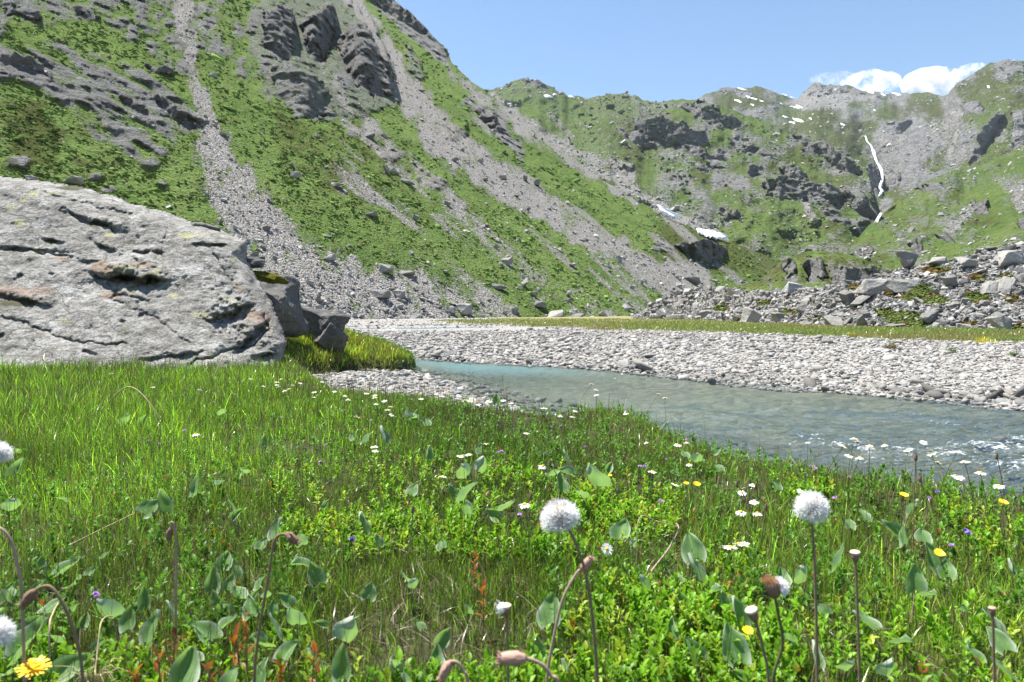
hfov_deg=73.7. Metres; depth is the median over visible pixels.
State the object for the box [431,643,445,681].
coltsfoot leaf
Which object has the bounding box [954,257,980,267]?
boulder
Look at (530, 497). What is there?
bud stalk
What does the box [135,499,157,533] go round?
coltsfoot leaf
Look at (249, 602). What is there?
coltsfoot leaf
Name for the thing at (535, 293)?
boulder
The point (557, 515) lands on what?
seed head
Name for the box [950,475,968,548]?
daisy
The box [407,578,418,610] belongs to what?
coltsfoot leaf
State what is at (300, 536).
coltsfoot leaf
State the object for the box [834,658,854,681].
coltsfoot leaf
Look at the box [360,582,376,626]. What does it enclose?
coltsfoot leaf
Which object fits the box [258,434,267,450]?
coltsfoot leaf
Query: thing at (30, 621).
coltsfoot leaf
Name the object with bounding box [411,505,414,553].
bud stalk
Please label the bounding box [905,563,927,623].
coltsfoot leaf
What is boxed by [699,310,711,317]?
boulder
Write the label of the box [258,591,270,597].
coltsfoot leaf
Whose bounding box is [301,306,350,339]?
boulder
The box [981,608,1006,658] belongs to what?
coltsfoot leaf
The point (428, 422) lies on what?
coltsfoot leaf
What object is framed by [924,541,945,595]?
coltsfoot leaf
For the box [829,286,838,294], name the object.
boulder
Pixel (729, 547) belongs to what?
daisy
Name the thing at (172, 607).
coltsfoot leaf
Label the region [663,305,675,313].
boulder
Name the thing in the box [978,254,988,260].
boulder
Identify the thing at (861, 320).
boulder
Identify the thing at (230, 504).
coltsfoot leaf
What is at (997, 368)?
gravel
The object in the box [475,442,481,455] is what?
coltsfoot leaf
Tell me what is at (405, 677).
coltsfoot leaf
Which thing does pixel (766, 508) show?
bud stalk
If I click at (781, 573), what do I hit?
coltsfoot leaf
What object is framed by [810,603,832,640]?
coltsfoot leaf
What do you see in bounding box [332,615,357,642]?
coltsfoot leaf
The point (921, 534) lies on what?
coltsfoot leaf
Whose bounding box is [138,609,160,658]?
coltsfoot leaf
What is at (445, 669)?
nodding bud
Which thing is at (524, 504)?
daisy
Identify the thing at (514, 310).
boulder
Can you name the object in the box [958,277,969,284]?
boulder
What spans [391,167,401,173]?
boulder
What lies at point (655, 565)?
dry stalk
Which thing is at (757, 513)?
daisy
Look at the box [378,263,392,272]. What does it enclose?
boulder
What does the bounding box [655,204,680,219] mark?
snow patch
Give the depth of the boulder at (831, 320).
35.35 m
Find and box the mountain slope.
[0,0,776,318]
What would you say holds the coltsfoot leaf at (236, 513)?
on the ground at (738, 398)
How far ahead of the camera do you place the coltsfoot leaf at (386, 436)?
2.98 m
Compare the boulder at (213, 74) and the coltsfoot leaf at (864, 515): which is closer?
the coltsfoot leaf at (864, 515)
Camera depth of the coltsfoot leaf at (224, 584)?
1.39 m
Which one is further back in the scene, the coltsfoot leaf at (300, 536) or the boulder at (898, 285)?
the boulder at (898, 285)
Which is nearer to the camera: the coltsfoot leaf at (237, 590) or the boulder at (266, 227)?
the coltsfoot leaf at (237, 590)
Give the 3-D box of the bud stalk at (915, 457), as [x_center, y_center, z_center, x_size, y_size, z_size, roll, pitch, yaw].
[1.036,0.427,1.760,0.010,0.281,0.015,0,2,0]
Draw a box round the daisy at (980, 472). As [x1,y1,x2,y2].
[975,471,987,513]
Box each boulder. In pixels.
[0,176,286,370]
[24,175,37,179]
[64,175,83,184]
[191,222,220,231]
[209,72,217,76]
[247,255,264,267]
[249,252,259,256]
[252,270,308,337]
[262,226,270,229]
[290,171,300,177]
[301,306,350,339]
[306,280,313,285]
[314,322,348,355]
[316,295,321,302]
[323,254,335,260]
[331,183,343,185]
[364,133,374,138]
[364,211,376,216]
[368,289,390,297]
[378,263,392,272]
[383,166,388,173]
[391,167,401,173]
[393,290,404,298]
[400,178,414,184]
[400,270,414,275]
[412,214,419,219]
[443,200,450,204]
[444,306,456,313]
[450,157,458,161]
[456,303,471,314]
[492,283,506,289]
[499,175,506,180]
[501,257,513,265]
[512,307,518,313]
[522,278,529,285]
[531,291,537,296]
[534,178,539,185]
[534,301,546,307]
[547,310,565,316]
[571,313,585,316]
[599,310,609,316]
[616,256,621,262]
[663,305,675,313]
[666,314,687,318]
[676,296,684,306]
[692,301,698,310]
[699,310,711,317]
[705,284,711,293]
[714,286,724,293]
[724,295,730,302]
[732,314,739,320]
[741,307,762,322]
[770,312,784,322]
[795,304,807,313]
[800,295,811,304]
[814,302,822,307]
[823,315,842,326]
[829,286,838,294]
[838,289,854,302]
[842,317,852,324]
[846,280,855,284]
[850,294,872,307]
[853,278,886,294]
[856,314,867,325]
[857,310,870,317]
[874,301,884,307]
[881,268,891,272]
[882,279,923,292]
[883,323,904,327]
[895,250,918,267]
[913,297,923,302]
[919,310,938,322]
[927,280,937,285]
[928,257,946,264]
[931,288,938,293]
[932,322,939,327]
[939,276,957,286]
[941,312,951,317]
[948,302,960,307]
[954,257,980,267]
[956,323,972,328]
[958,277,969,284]
[960,298,969,303]
[974,248,982,253]
[974,313,986,318]
[974,445,1000,451]
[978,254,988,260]
[979,300,991,305]
[981,281,998,293]
[984,246,996,249]
[984,316,1012,329]
[988,307,996,313]
[991,436,1023,445]
[994,312,1003,316]
[997,250,1023,267]
[997,276,1015,292]
[997,301,1007,305]
[1003,245,1016,250]
[1014,265,1023,273]
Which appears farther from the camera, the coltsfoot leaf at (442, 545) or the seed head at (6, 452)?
the coltsfoot leaf at (442, 545)
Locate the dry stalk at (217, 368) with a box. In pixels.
[213,356,222,382]
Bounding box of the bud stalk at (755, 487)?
[754,482,759,527]
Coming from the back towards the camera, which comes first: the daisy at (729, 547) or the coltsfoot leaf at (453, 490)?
the coltsfoot leaf at (453, 490)
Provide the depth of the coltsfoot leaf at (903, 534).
1.72 m
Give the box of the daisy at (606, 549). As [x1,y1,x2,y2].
[592,543,612,591]
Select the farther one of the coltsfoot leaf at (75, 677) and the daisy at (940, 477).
the daisy at (940, 477)
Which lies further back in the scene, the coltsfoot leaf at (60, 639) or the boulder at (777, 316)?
the boulder at (777, 316)
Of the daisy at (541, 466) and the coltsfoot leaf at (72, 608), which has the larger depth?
the daisy at (541, 466)
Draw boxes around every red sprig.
[125,664,141,681]
[146,647,166,681]
[165,626,183,675]
[201,661,218,681]
[224,622,244,681]
[238,609,255,681]
[274,659,286,681]
[306,640,321,681]
[467,550,481,601]
[473,578,491,640]
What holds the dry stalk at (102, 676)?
on the ground at (738, 398)
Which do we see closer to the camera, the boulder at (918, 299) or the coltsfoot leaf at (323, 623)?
the coltsfoot leaf at (323, 623)
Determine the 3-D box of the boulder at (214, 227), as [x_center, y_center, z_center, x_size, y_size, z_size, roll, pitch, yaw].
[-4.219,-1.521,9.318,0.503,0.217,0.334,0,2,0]
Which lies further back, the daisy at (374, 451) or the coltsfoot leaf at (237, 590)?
the daisy at (374, 451)
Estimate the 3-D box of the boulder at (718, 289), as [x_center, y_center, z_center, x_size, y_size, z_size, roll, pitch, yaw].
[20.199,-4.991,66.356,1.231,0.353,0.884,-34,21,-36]
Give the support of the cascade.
on the green shoulder at (937, 231)
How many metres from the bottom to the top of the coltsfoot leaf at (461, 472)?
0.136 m
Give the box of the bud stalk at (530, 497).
[529,492,542,512]
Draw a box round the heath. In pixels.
[644,251,1023,329]
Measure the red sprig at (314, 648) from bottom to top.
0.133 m
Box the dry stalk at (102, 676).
[58,615,128,681]
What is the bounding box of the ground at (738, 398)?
[0,316,1023,681]
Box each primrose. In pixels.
[78,591,99,651]
[348,536,355,583]
[832,496,843,529]
[927,496,936,538]
[942,543,954,592]
[963,528,968,564]
[965,530,971,576]
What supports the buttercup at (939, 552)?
on the ground at (738, 398)
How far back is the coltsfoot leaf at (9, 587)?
1.35 m
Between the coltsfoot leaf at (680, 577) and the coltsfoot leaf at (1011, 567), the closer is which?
the coltsfoot leaf at (680, 577)
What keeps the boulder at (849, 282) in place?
on the rockfall apron
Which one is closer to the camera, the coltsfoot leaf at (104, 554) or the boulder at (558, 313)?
the coltsfoot leaf at (104, 554)
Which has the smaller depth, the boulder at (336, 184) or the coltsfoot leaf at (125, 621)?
the coltsfoot leaf at (125, 621)
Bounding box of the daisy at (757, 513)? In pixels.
[754,512,761,535]
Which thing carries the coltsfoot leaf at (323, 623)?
on the ground at (738, 398)
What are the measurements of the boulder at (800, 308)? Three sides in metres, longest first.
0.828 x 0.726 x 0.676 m
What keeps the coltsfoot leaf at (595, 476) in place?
on the ground at (738, 398)
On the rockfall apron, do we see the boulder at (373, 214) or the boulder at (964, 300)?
the boulder at (964, 300)
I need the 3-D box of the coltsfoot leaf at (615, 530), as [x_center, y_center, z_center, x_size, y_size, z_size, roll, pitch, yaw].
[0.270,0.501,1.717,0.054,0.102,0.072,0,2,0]
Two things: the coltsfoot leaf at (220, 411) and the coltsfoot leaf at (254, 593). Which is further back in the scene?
the coltsfoot leaf at (220, 411)
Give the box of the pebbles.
[332,366,847,475]
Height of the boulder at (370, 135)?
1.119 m
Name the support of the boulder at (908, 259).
on the rockfall apron
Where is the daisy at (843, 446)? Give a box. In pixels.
[826,445,846,486]
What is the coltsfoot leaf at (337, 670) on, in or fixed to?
on the ground at (738, 398)
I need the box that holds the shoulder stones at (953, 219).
[850,149,1023,261]
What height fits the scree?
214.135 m
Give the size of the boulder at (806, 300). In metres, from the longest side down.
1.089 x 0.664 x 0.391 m
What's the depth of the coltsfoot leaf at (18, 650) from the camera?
1.10 m
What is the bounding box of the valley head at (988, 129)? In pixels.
[698,59,1023,213]
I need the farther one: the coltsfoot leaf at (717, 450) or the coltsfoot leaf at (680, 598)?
the coltsfoot leaf at (717, 450)
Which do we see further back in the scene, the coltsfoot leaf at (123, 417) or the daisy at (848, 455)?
the coltsfoot leaf at (123, 417)
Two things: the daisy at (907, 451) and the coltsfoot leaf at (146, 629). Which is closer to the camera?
the coltsfoot leaf at (146, 629)
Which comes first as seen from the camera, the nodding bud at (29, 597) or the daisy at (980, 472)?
the nodding bud at (29, 597)
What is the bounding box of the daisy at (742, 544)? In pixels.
[734,541,749,591]
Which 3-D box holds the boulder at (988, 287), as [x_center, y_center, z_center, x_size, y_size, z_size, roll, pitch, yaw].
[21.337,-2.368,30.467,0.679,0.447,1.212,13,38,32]
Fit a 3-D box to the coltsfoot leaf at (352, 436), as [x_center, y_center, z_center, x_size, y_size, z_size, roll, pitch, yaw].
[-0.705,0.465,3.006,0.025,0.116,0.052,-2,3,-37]
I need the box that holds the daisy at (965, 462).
[960,460,973,525]
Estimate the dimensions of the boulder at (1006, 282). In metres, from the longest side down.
1.194 x 0.641 x 0.385 m
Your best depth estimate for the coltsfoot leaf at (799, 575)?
1.43 m
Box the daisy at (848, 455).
[844,454,874,513]
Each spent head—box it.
[494,599,511,681]
[745,606,769,681]
[850,550,860,681]
[988,606,996,681]
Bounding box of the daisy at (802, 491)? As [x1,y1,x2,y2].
[789,489,805,516]
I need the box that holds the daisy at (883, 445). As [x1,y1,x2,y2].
[881,444,888,500]
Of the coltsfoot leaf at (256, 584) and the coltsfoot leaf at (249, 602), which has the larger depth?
the coltsfoot leaf at (256, 584)
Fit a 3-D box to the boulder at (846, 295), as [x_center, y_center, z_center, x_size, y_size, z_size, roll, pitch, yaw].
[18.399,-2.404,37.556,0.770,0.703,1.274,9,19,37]
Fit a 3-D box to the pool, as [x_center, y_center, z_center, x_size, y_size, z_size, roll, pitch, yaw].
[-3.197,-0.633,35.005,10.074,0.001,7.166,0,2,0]
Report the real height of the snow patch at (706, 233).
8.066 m
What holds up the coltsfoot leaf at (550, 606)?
on the ground at (738, 398)
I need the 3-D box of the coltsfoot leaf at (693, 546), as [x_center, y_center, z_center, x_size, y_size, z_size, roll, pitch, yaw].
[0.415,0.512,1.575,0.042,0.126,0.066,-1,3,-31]
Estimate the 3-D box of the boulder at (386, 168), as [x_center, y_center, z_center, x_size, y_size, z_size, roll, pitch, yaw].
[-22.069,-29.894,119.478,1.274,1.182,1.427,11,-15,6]
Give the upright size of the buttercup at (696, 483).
0.150 m
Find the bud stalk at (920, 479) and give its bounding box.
[918,475,927,529]
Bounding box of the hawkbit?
[14,655,51,681]
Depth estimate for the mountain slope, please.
114.02 m
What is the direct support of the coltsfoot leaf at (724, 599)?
on the ground at (738, 398)
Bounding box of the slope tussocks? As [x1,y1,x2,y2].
[0,0,773,317]
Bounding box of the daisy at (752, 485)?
[748,484,754,524]
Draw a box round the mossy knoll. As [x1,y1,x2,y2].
[725,250,895,290]
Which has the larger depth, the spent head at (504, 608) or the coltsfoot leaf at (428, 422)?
the coltsfoot leaf at (428, 422)
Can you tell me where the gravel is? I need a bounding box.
[311,319,1023,412]
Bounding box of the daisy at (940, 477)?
[929,453,947,510]
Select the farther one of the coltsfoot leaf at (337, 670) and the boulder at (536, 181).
the boulder at (536, 181)
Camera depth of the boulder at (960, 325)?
27.39 m
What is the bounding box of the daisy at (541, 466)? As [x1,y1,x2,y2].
[533,465,545,493]
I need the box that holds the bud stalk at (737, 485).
[735,480,752,535]
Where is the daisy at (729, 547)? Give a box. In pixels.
[720,545,735,610]
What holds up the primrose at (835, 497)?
on the ground at (738, 398)
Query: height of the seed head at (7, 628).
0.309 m
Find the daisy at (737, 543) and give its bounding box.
[733,542,762,603]
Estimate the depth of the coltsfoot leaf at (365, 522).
1.79 m
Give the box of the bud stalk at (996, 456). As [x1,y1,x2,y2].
[995,452,1004,528]
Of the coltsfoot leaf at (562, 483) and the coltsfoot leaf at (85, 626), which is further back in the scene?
the coltsfoot leaf at (562, 483)
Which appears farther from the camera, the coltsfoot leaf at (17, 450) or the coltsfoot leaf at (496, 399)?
the coltsfoot leaf at (496, 399)
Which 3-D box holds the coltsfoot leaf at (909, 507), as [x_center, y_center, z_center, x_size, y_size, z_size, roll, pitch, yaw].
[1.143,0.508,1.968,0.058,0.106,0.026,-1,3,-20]
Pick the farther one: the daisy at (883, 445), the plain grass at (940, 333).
the plain grass at (940, 333)
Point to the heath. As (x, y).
(921, 294)
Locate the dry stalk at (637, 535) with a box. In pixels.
[636,515,677,574]
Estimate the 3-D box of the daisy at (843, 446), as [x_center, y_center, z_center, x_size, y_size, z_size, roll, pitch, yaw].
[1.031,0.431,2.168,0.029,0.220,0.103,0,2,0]
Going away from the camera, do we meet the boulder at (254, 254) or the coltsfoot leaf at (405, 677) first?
the coltsfoot leaf at (405, 677)
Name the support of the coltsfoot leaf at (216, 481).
on the ground at (738, 398)
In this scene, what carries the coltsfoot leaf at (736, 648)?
on the ground at (738, 398)
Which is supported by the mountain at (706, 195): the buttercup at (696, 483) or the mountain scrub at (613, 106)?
the mountain scrub at (613, 106)
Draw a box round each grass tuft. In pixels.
[884,342,899,348]
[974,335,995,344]
[1006,351,1022,356]
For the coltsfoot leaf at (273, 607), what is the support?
on the ground at (738, 398)
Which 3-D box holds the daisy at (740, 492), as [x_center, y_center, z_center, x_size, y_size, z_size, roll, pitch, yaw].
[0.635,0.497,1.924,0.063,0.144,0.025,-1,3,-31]
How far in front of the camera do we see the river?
7.02 m
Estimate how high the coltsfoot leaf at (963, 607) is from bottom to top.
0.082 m
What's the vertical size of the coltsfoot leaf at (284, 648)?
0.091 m
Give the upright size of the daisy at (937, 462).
0.225 m
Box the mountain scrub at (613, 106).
[568,95,877,260]
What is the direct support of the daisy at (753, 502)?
on the ground at (738, 398)
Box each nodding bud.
[0,527,26,681]
[15,584,84,681]
[163,521,177,657]
[253,532,302,681]
[436,660,468,681]
[496,649,559,681]
[546,554,594,681]
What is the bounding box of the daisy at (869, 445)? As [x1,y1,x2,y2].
[867,444,873,506]
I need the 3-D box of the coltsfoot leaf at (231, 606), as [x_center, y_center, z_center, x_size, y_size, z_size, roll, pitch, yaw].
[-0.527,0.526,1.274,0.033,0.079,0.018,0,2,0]
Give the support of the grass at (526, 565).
on the ground at (738, 398)
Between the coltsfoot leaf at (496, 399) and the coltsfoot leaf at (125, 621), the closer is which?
the coltsfoot leaf at (125, 621)
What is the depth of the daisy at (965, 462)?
1.91 m
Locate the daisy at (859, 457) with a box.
[848,456,862,511]
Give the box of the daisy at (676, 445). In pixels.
[674,444,683,478]
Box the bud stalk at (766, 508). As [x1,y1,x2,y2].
[762,504,767,542]
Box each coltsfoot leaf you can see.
[0,498,20,531]
[0,581,15,614]
[0,669,16,681]
[2,616,48,667]
[5,458,25,479]
[10,448,21,456]
[19,615,39,626]
[30,579,44,608]
[34,556,47,589]
[35,597,64,638]
[38,631,63,653]
[48,653,90,681]
[51,556,80,590]
[54,496,70,517]
[59,606,75,645]
[63,574,81,595]
[73,671,85,681]
[77,612,89,647]
[82,566,98,584]
[90,637,105,673]
[96,598,124,645]
[98,551,108,569]
[118,414,129,423]
[119,605,135,641]
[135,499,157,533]
[137,415,145,424]
[137,586,150,616]
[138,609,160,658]
[157,488,173,526]
[165,600,177,648]
[168,645,199,681]
[188,621,224,664]
[189,475,198,511]
[197,651,204,681]
[204,566,220,614]
[210,590,222,609]
[214,480,224,501]
[216,550,232,583]
[217,409,226,414]
[218,613,236,646]
[218,665,238,681]
[221,573,235,610]
[222,601,238,636]
[227,494,235,511]
[228,508,241,537]
[231,561,242,585]
[232,585,247,617]
[239,466,250,483]
[242,595,258,641]
[245,589,257,600]
[248,631,275,670]
[251,657,267,681]
[253,575,266,610]
[254,536,267,570]
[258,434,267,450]
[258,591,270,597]
[267,517,282,556]
[267,598,278,636]
[269,612,286,662]
[273,639,299,672]
[279,592,296,628]
[286,606,306,650]
[290,556,310,588]
[294,532,307,557]
[305,647,322,675]
[307,561,325,606]
[313,620,329,655]
[320,499,328,517]
[331,643,350,681]
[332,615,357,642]
[349,433,355,451]
[358,511,370,535]
[360,433,368,451]
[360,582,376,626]
[375,534,384,559]
[379,425,390,446]
[389,657,402,681]
[400,571,410,606]
[401,672,411,681]
[404,409,416,420]
[405,483,417,513]
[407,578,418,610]
[410,409,418,421]
[416,619,426,658]
[423,416,431,435]
[427,445,433,472]
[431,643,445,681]
[433,627,450,659]
[436,539,446,565]
[448,483,458,507]
[455,481,477,504]
[456,463,470,492]
[462,500,472,519]
[464,604,472,642]
[474,456,486,487]
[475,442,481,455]
[486,508,501,534]
[492,393,500,416]
[497,499,514,517]
[530,638,545,665]
[536,591,560,635]
[545,469,559,481]
[556,471,569,495]
[557,465,578,492]
[561,658,575,679]
[562,449,569,479]
[574,487,590,520]
[586,464,610,507]
[605,462,612,489]
[609,518,630,552]
[629,539,635,555]
[639,574,650,595]
[666,617,678,655]
[668,569,684,588]
[670,469,680,494]
[673,588,684,610]
[681,451,689,459]
[681,531,706,576]
[684,636,707,672]
[686,552,707,590]
[690,453,702,479]
[699,583,721,595]
[711,447,720,464]
[715,463,724,479]
[721,590,733,611]
[722,622,751,671]
[731,595,752,630]
[733,669,755,681]
[772,479,782,509]
[778,567,791,606]
[784,633,796,648]
[794,565,807,600]
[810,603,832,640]
[811,639,825,681]
[830,542,845,594]
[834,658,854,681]
[845,517,855,544]
[852,609,883,662]
[859,508,871,524]
[875,658,894,681]
[880,519,901,554]
[888,635,913,676]
[898,523,907,565]
[905,499,918,524]
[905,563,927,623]
[914,528,932,564]
[918,589,937,606]
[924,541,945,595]
[937,558,956,597]
[955,604,970,635]
[966,644,986,681]
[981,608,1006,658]
[985,625,1017,681]
[989,656,1019,681]
[1008,558,1016,591]
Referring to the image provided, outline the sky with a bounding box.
[395,0,1023,101]
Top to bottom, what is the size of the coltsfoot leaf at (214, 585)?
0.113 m
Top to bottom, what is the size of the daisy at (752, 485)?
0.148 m
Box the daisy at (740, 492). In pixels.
[733,490,744,534]
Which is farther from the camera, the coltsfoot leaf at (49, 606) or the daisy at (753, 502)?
the daisy at (753, 502)
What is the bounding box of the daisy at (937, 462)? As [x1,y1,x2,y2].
[936,461,975,535]
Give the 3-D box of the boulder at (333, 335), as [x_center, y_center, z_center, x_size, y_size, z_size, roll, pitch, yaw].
[-3.257,-0.008,12.214,0.601,0.657,0.465,0,2,0]
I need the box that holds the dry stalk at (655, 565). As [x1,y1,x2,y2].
[647,523,678,577]
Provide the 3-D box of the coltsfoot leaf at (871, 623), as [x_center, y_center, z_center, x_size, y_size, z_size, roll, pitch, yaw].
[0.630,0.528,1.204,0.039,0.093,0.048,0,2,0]
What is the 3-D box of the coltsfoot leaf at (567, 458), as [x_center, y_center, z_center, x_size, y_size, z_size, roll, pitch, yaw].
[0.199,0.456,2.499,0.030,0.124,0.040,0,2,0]
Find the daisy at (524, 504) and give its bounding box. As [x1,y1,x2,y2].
[520,502,530,551]
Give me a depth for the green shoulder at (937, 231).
351.76 m
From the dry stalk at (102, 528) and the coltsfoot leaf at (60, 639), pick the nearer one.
the coltsfoot leaf at (60, 639)
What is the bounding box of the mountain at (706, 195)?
[484,78,879,263]
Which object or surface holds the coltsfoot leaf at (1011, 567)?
on the ground at (738, 398)
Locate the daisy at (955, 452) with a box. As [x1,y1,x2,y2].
[940,451,959,515]
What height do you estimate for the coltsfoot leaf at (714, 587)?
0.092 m
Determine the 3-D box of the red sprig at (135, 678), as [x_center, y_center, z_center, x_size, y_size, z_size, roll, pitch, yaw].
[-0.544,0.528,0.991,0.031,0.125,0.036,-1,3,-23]
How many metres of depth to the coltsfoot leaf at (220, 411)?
3.81 m
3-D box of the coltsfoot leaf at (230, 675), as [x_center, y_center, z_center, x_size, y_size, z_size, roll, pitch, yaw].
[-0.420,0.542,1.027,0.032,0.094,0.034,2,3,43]
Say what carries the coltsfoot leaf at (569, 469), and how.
on the ground at (738, 398)
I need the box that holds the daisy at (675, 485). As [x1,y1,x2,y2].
[673,484,678,527]
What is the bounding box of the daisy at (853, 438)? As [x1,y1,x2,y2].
[848,437,857,489]
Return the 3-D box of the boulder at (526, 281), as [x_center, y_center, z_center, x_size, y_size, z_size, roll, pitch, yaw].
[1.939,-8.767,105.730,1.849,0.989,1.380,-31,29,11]
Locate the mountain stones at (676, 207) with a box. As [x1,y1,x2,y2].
[487,77,873,251]
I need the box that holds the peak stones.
[701,59,1023,207]
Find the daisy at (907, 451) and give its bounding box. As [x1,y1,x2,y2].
[901,449,912,511]
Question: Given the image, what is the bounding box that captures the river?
[416,359,1023,503]
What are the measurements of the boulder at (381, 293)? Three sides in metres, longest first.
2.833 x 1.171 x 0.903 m
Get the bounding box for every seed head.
[0,440,14,464]
[0,614,17,647]
[539,496,598,681]
[759,573,789,681]
[793,490,830,681]
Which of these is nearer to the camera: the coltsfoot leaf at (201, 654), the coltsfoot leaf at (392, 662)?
the coltsfoot leaf at (392, 662)
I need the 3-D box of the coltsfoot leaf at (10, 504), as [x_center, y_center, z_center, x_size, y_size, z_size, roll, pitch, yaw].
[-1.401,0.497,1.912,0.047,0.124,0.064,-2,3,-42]
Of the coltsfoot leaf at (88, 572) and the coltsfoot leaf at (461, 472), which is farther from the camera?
the coltsfoot leaf at (461, 472)
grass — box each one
[0,329,1023,681]
[285,328,419,373]
[386,318,1023,346]
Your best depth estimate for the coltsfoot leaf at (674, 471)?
2.33 m
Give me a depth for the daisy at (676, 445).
2.53 m
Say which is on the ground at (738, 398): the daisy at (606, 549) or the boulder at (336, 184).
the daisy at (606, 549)
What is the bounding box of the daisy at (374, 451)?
[372,450,377,486]
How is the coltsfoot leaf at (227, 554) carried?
on the ground at (738, 398)
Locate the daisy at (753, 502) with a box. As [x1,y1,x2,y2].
[745,500,757,529]
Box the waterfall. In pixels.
[865,136,883,195]
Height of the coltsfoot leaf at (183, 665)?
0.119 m
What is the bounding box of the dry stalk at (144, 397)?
[101,386,160,441]
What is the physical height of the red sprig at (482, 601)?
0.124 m
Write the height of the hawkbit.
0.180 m
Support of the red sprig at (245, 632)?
on the ground at (738, 398)
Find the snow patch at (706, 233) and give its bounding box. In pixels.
[697,228,726,239]
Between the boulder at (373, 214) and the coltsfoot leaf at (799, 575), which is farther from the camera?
the boulder at (373, 214)
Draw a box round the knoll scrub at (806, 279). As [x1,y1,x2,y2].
[724,250,881,289]
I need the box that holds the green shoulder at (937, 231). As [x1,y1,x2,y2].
[847,145,1023,268]
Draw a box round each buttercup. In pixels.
[683,481,688,521]
[691,481,700,528]
[742,625,758,672]
[899,492,907,526]
[934,548,954,646]
[998,499,1008,544]
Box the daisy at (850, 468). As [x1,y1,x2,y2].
[847,441,858,504]
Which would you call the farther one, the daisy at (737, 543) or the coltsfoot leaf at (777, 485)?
the coltsfoot leaf at (777, 485)
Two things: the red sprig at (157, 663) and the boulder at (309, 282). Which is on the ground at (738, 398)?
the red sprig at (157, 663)
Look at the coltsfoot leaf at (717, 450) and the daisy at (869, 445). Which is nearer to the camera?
the daisy at (869, 445)
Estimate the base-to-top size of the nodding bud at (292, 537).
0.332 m
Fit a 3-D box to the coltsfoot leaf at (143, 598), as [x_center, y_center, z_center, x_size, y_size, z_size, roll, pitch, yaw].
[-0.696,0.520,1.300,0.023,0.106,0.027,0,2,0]
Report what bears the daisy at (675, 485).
on the ground at (738, 398)
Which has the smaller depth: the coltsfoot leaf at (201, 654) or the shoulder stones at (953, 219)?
the coltsfoot leaf at (201, 654)
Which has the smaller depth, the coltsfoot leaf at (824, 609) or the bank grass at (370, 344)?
the coltsfoot leaf at (824, 609)
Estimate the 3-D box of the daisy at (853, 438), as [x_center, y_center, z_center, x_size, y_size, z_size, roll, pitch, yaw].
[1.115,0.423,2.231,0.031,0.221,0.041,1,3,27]
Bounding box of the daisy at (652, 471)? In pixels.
[648,470,656,503]
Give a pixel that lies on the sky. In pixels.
(651, 50)
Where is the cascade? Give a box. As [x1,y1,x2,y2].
[876,213,881,221]
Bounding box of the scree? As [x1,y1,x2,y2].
[0,0,766,318]
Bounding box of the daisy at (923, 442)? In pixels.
[919,440,949,509]
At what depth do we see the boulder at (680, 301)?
73.73 m
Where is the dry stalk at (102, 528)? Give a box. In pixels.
[58,513,134,550]
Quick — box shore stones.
[414,351,1023,408]
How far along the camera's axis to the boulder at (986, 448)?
5.61 m
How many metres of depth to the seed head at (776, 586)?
0.81 m
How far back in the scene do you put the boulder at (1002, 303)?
28.51 m
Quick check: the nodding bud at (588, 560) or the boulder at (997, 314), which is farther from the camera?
the boulder at (997, 314)
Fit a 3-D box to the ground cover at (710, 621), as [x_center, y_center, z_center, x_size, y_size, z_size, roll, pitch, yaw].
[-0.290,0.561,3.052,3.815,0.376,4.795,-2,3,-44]
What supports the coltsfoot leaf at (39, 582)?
on the ground at (738, 398)
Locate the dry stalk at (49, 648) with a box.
[48,603,58,678]
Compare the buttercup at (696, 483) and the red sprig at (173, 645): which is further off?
the buttercup at (696, 483)
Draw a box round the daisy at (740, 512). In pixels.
[736,510,749,552]
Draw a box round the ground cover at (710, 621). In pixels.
[0,391,1023,681]
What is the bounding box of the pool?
[356,327,504,328]
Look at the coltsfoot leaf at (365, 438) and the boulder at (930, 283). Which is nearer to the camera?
the coltsfoot leaf at (365, 438)
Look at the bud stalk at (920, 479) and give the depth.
1.94 m
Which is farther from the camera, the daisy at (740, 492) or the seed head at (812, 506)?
the daisy at (740, 492)
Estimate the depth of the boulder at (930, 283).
33.77 m
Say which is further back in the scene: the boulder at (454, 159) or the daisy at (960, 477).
the boulder at (454, 159)
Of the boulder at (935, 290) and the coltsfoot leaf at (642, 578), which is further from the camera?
the boulder at (935, 290)
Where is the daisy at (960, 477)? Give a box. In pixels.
[954,476,989,538]
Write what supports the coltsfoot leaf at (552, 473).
on the ground at (738, 398)
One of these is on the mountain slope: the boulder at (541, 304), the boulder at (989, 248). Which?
the boulder at (541, 304)
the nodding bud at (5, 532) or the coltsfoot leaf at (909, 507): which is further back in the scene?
the coltsfoot leaf at (909, 507)
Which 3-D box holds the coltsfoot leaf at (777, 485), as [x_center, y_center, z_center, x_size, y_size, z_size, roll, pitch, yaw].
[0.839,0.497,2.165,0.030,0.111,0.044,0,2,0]
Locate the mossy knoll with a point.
(818, 270)
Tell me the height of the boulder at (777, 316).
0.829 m
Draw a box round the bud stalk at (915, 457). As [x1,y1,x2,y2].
[912,453,917,553]
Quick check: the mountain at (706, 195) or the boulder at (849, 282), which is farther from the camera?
the mountain at (706, 195)
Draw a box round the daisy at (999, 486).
[993,484,1008,555]
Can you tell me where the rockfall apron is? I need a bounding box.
[632,248,1023,329]
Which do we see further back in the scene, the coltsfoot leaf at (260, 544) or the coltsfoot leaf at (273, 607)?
the coltsfoot leaf at (260, 544)

